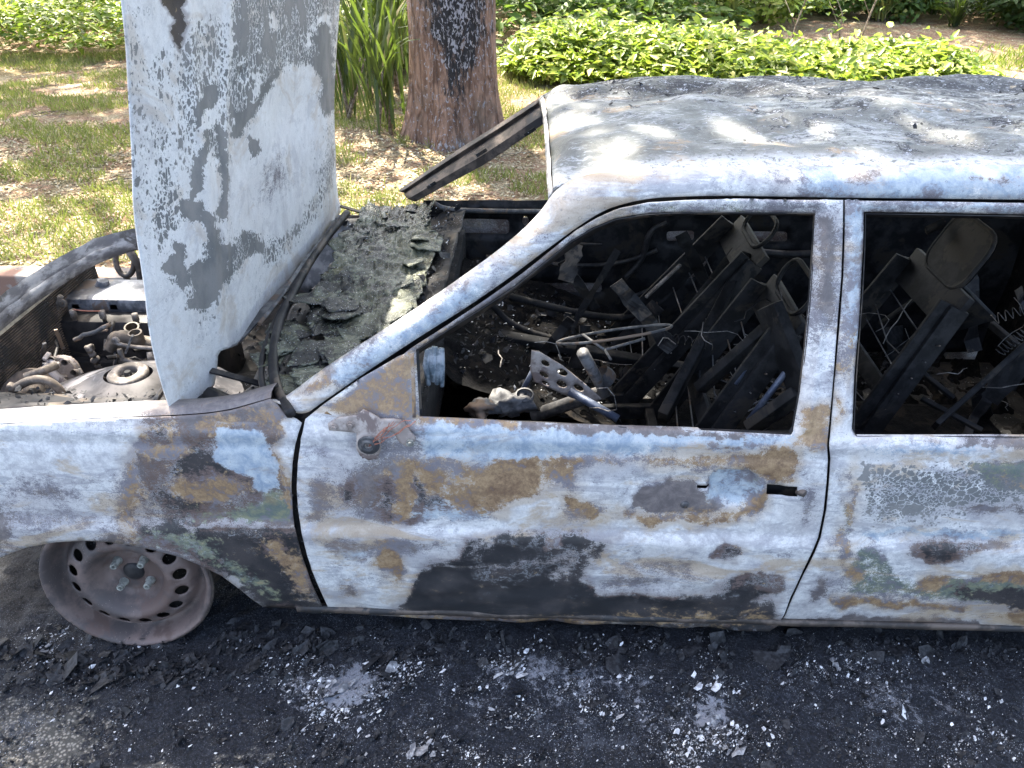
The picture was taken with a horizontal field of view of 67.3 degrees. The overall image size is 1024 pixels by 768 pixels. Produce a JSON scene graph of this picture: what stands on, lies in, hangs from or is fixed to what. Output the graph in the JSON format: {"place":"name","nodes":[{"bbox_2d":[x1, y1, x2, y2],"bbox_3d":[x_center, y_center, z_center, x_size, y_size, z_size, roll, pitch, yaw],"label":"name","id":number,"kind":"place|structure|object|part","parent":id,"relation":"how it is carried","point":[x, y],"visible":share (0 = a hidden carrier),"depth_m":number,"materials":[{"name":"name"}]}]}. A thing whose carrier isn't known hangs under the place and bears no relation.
{"place":"outdoors","nodes":[
{"label":"outdoors","id":0,"kind":"place"},
{"bbox_2d":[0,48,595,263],"bbox_3d":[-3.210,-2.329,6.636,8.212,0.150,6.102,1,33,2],"label":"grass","id":1,"kind":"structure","parent":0,"point":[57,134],"depth_m":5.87,"materials":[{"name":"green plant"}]},
{"bbox_2d":[0,1,1023,267],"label":"ground","id":2,"kind":"structure","parent":0,"point":[994,33],"depth_m":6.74,"materials":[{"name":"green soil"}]},
{"bbox_2d":[0,0,408,64],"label":"ground cover","id":3,"kind":"object","parent":2,"relation":"on","point":[19,13],"visible":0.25,"depth_m":8.93,"materials":[{"name":"green plant"}]},
{"bbox_2d":[0,67,532,210],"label":"fallen twigs","id":4,"kind":"object","parent":2,"relation":"on","point":[124,139],"visible":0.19,"depth_m":5.99,"materials":[{"name":"brown wood"}]},
{"bbox_2d":[334,0,406,120],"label":"strap leaved plant","id":5,"kind":"object","parent":2,"relation":"on","point":[347,82],"visible":0.56,"depth_m":6.42,"materials":[{"name":"green plant"}]},
{"bbox_2d":[338,0,406,99],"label":"strap leaved plant","id":6,"kind":"object","parent":2,"relation":"on","point":[347,18],"visible":0.28,"depth_m":6.90,"materials":[{"name":"green plant"}]},
{"bbox_2d":[338,0,408,93],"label":"strap leaved plant","id":7,"kind":"object","parent":2,"relation":"on","point":[402,32],"visible":0.23,"depth_m":7.13,"materials":[{"name":"green plant"}]},
{"bbox_2d":[338,0,408,70],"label":"leafy shrub","id":8,"kind":"object","parent":2,"relation":"on","point":[344,19],"visible":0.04,"depth_m":7.75,"materials":[{"name":"green plant"}]},
{"bbox_2d":[337,0,419,136],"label":"strap leaved plant","id":9,"kind":"object","parent":2,"relation":"on","point":[383,92],"visible":0.88,"depth_m":5.89,"materials":[{"name":"green plant"}]},
{"bbox_2d":[399,0,503,152],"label":"broadleaf tree","id":10,"kind":"object","parent":2,"relation":"on","point":[453,102],"visible":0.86,"depth_m":5.69,"materials":[{"name":"brown plant"}]},
{"bbox_2d":[535,2,563,25],"bbox_3d":[0.592,-5.322,10.644,1.460,0.799,1.115,27,42,35],"label":"grass clump","id":11,"kind":"object","parent":2,"relation":"on","point":[543,12],"visible":0.09,"depth_m":10.68,"materials":[{"name":"green plant"}]},
{"bbox_2d":[586,3,665,15],"bbox_3d":[1.738,-6.383,12.080,2.494,1.178,2.358,-16,36,-23],"label":"leafy shrub","id":12,"kind":"object","parent":2,"relation":"on","point":[634,9],"visible":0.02,"depth_m":11.79,"materials":[{"name":"green plant"}]},
{"bbox_2d":[496,0,756,36],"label":"ground cover","id":13,"kind":"object","parent":2,"relation":"on","point":[710,9],"visible":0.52,"depth_m":9.68,"materials":[{"name":"green plant"}]},
{"bbox_2d":[712,0,741,31],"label":"grass clump","id":14,"kind":"object","parent":2,"relation":"on","point":[733,4],"visible":0.32,"depth_m":10.24,"materials":[{"name":"green plant"}]},
{"bbox_2d":[496,5,1008,84],"bbox_3d":[2.169,-3.443,7.819,5.161,0.656,2.536,14,35,20],"label":"ground cover","id":15,"kind":"object","parent":2,"relation":"on","point":[714,50],"visible":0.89,"depth_m":7.46,"materials":[{"name":"green plant"}]},
{"bbox_2d":[735,0,833,25],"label":"leafy shrub","id":16,"kind":"object","parent":2,"relation":"on","point":[776,8],"visible":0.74,"depth_m":10.70,"materials":[{"name":"green plant"}]},
{"bbox_2d":[785,0,818,37],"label":"thin sapling","id":17,"kind":"object","parent":2,"relation":"on","point":[803,7],"visible":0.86,"depth_m":8.96,"materials":[{"name":"brown plant"}]},
{"bbox_2d":[816,0,836,14],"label":"grass clump","id":18,"kind":"object","parent":2,"relation":"on","point":[827,11],"visible":0.34,"depth_m":11.95,"materials":[{"name":"green plant"}]},
{"bbox_2d":[826,0,858,37],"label":"thin sapling","id":19,"kind":"object","parent":2,"relation":"on","point":[843,19],"visible":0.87,"depth_m":9.60,"materials":[{"name":"green plant"}]},
{"bbox_2d":[859,0,883,35],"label":"thin sapling","id":20,"kind":"object","parent":2,"relation":"on","point":[870,13],"visible":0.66,"depth_m":8.82,"materials":[{"name":"brown plant"}]},
{"bbox_2d":[756,0,1007,20],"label":"ground cover","id":21,"kind":"object","parent":2,"relation":"on","point":[845,4],"visible":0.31,"depth_m":11.33,"materials":[{"name":"green plant"}]},
{"bbox_2d":[871,0,901,21],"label":"grass clump","id":22,"kind":"object","parent":2,"relation":"on","point":[879,15],"visible":0.78,"depth_m":11.27,"materials":[{"name":"green plant"}]},
{"bbox_2d":[849,0,940,23],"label":"leafy shrub","id":23,"kind":"object","parent":2,"relation":"on","point":[903,14],"visible":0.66,"depth_m":11.24,"materials":[{"name":"green plant"}]},
{"bbox_2d":[924,0,943,14],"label":"grass clump","id":24,"kind":"object","parent":2,"relation":"on","point":[932,11],"visible":0.39,"depth_m":11.93,"materials":[{"name":"green plant"}]},
{"bbox_2d":[933,0,981,26],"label":"grass clump","id":25,"kind":"object","parent":2,"relation":"on","point":[957,11],"visible":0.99,"depth_m":10.89,"materials":[{"name":"green plant"}]},
{"bbox_2d":[963,0,1023,32],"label":"leafy shrub","id":26,"kind":"object","parent":2,"relation":"on","point":[1015,8],"visible":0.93,"depth_m":10.61,"materials":[{"name":"green plant"}]},
{"bbox_2d":[960,41,1023,77],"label":"grass","id":27,"kind":"structure","parent":0,"point":[1010,59],"depth_m":8.78,"materials":[{"name":"green plant"}]},
{"label":"road","id":28,"kind":"structure","parent":0,"visible":0},
{"bbox_2d":[0,266,136,295],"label":"kerb","id":29,"kind":"structure","parent":28,"relation":"on","point":[11,276],"depth_m":3.95,"materials":[{"name":"concrete"}]},
{"bbox_2d":[0,545,1023,767],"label":"sooty road surface","id":30,"kind":"object","parent":28,"relation":"on","point":[27,607],"visible":0.17,"depth_m":2.04,"materials":[{"name":"black asphalt"}]},
{"bbox_2d":[40,643,929,758],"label":"paint scale pieces","id":31,"kind":"object","parent":30,"relation":"on","point":[411,752],"visible":1,"depth_m":2.01,"materials":[{"name":"grey paint"}]},
{"bbox_2d":[0,0,1023,645],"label":"burnt car","id":32,"kind":"object","parent":30,"relation":"on","point":[814,242],"visible":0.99,"depth_m":1.96,"materials":[{"name":"metal"}]},
{"bbox_2d":[0,323,266,405],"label":"engine bay debris","id":33,"kind":"object","parent":32,"relation":"in","point":[156,396],"visible":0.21,"depth_m":1.99,"materials":[{"name":"grey metal"}]},
{"bbox_2d":[284,207,665,403],"bbox_3d":[0.492,-0.069,2.579,2.350,0.699,1.364,1,33,2],"label":"debris","id":34,"kind":"object","parent":32,"relation":"in","point":[558,371],"visible":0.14,"depth_m":2.60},
{"bbox_3d":[0.117,0.148,1.914,1.302,1.210,0.246,1,33,2],"label":"front door","id":35,"kind":"part","parent":32,"relation":"part of","materials":[{"name":"metal"}]},
{"bbox_2d":[251,204,999,430],"bbox_3d":[0.545,-0.054,2.587,2.474,0.726,1.371,1,33,2],"label":"charred cabin debris","id":36,"kind":"object","parent":32,"relation":"on","point":[486,357],"visible":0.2,"depth_m":2.61,"materials":[{"name":"black"}]},
{"bbox_3d":[1.359,-0.398,3.112,3.480,0.696,0.071,1,33,2],"label":"far door inner side","id":37,"kind":"part","parent":32,"relation":"part of","materials":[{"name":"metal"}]},
{"bbox_2d":[444,343,1023,434],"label":"burnt cabin rubble","id":38,"kind":"object","parent":32,"relation":"in","point":[971,366],"visible":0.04,"depth_m":3.03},
{"bbox_2d":[0,617,1023,767],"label":"charred crust","id":39,"kind":"object","parent":30,"relation":"on","point":[774,660],"visible":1,"depth_m":2.15},
{"bbox_2d":[0,624,1023,767],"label":"charcoal crumbs","id":40,"kind":"object","parent":30,"relation":"on","point":[716,672],"visible":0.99,"depth_m":2.01,"materials":[{"name":"black"}]},
{"bbox_2d":[0,623,1023,767],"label":"ash crumbs","id":41,"kind":"object","parent":30,"relation":"on","point":[613,727],"visible":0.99,"depth_m":2.02,"materials":[{"name":"grey"}]},
{"bbox_2d":[19,624,1019,767],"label":"ash flakes","id":42,"kind":"object","parent":30,"relation":"on","point":[716,687],"visible":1,"depth_m":2.04,"materials":[{"name":"grey"}]}
]}

